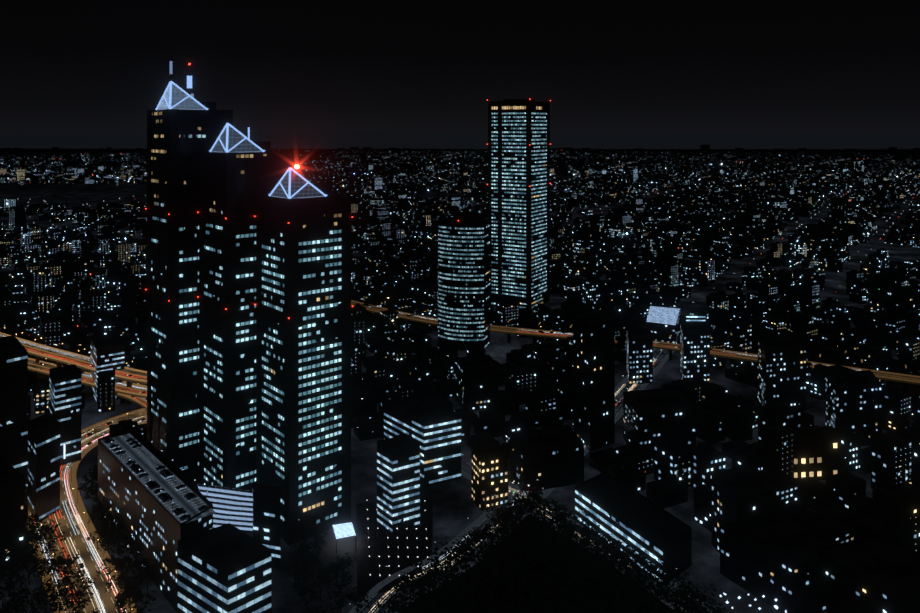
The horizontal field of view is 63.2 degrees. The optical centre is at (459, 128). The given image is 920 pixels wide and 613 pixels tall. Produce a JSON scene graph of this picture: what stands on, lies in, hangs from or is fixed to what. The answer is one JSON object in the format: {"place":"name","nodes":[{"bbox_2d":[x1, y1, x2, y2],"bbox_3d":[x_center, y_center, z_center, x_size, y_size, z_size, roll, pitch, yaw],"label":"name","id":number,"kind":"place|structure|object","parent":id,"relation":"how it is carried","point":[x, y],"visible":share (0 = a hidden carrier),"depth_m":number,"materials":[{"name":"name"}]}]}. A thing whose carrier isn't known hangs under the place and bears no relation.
{"place":"outdoors","nodes":[
{"label":"outdoors","id":0,"kind":"place"},
{"bbox_2d":[147,58,350,545],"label":"skyscraper","id":1,"kind":"structure","parent":0,"point":[244,392],"depth_m":392.31,"materials":[{"name":"grey"}]},
{"bbox_2d":[145,63,352,318],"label":"aircraft warning lights","id":2,"kind":"object","parent":1,"relation":"on","point":[296,166],"visible":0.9,"depth_m":386.54},
{"bbox_2d":[0,132,919,612],"bbox_3d":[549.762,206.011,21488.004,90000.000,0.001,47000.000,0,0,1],"label":"ground","id":3,"kind":"structure","parent":0,"point":[454,504],"depth_m":1011.45,"materials":[{"name":"black"}]},
{"bbox_2d":[0,513,100,612],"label":"trees","id":4,"kind":"object","parent":3,"relation":"on","point":[31,536],"visible":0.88,"depth_m":327.83,"materials":[{"name":"green plant"}]},
{"bbox_2d":[0,327,146,404],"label":"expressway","id":5,"kind":"structure","parent":3,"relation":"on","point":[59,356],"depth_m":594.80,"materials":[{"name":"orange concrete"}]},
{"bbox_2d":[28,408,146,612],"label":"avenue","id":6,"kind":"object","parent":3,"relation":"on","point":[72,518],"visible":0.42,"depth_m":375.36,"materials":[{"name":"grey asphalt"}]},
{"bbox_2d":[28,358,146,403],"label":"expressway","id":7,"kind":"structure","parent":3,"relation":"on","point":[137,390],"depth_m":568.15,"materials":[{"name":"orange concrete"}]},
{"bbox_2d":[78,463,158,612],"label":"avenue trees","id":8,"kind":"object","parent":3,"relation":"on","point":[122,581],"visible":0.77,"depth_m":348.21,"materials":[{"name":"green plant"}]},
{"bbox_2d":[115,384,146,409],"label":"highway ramp","id":9,"kind":"structure","parent":3,"relation":"on","point":[140,401],"depth_m":546.76,"materials":[{"name":"asphalt"}]},
{"bbox_2d":[290,526,372,612],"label":"trees","id":10,"kind":"object","parent":3,"relation":"on","point":[302,571],"visible":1,"depth_m":328.19,"materials":[{"name":"green plant"}]},
{"bbox_2d":[0,153,919,612],"bbox_3d":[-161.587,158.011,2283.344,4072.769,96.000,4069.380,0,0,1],"label":"buildings","id":11,"kind":"structure","parent":3,"relation":"on","point":[166,511],"depth_m":379.96,"materials":[{"name":"grey"}]},
{"bbox_2d":[0,207,919,556],"bbox_3d":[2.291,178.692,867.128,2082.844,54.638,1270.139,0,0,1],"label":"city blocks","id":12,"kind":"structure","parent":3,"relation":"on","point":[850,515],"depth_m":715.03,"materials":[{"name":"grey"}]},
{"bbox_2d":[0,158,919,231],"bbox_3d":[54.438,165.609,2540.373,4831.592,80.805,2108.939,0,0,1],"label":"city blocks","id":13,"kind":"structure","parent":3,"relation":"on","point":[766,199],"depth_m":2170.40,"materials":[{"name":"grey"}]},
{"bbox_2d":[0,145,919,170],"bbox_3d":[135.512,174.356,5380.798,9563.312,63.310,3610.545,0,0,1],"label":"city blocks","id":14,"kind":"structure","parent":3,"relation":"on","point":[415,159],"depth_m":4822.14,"materials":[{"name":"grey"}]},
{"bbox_2d":[0,147,919,612],"bbox_3d":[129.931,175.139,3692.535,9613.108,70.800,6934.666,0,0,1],"label":"aircraft warning lights","id":15,"kind":"object","parent":3,"relation":"on","point":[4,171],"visible":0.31,"depth_m":2161.91},
{"bbox_2d":[438,213,489,350],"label":"rounded office tower","id":16,"kind":"structure","parent":3,"relation":"on","point":[464,283],"depth_m":694.14,"materials":[{"name":"grey glass"}]},
{"bbox_2d":[345,340,674,612],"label":"street","id":17,"kind":"object","parent":3,"relation":"on","point":[661,357],"visible":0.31,"depth_m":381.87,"materials":[{"name":"grey asphalt"}]},
{"bbox_2d":[461,454,716,612],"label":"trees","id":18,"kind":"object","parent":3,"relation":"on","point":[465,470],"visible":0.19,"depth_m":392.96,"materials":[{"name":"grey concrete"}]},
{"bbox_2d":[351,298,919,384],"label":"expressway","id":19,"kind":"structure","parent":3,"relation":"on","point":[670,347],"depth_m":670.50,"materials":[{"name":"orange concrete"}]},
{"bbox_2d":[0,0,919,131],"label":"sky","id":20,"kind":"structure","parent":0,"point":[66,65],"materials":[{"name":"black"}]},
{"bbox_2d":[488,99,549,309],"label":"skyscraper","id":21,"kind":"structure","parent":0,"point":[518,206],"depth_m":861.51,"materials":[{"name":"grey glass"}]},
{"bbox_2d":[404,517,672,612],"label":"park ground","id":22,"kind":"structure","parent":0,"point":[589,587],"depth_m":333.81,"materials":[{"name":"plant"}]},
{"bbox_2d":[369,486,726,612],"bbox_3d":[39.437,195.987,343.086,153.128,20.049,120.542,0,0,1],"label":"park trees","id":23,"kind":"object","parent":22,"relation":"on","point":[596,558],"visible":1,"depth_m":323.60,"materials":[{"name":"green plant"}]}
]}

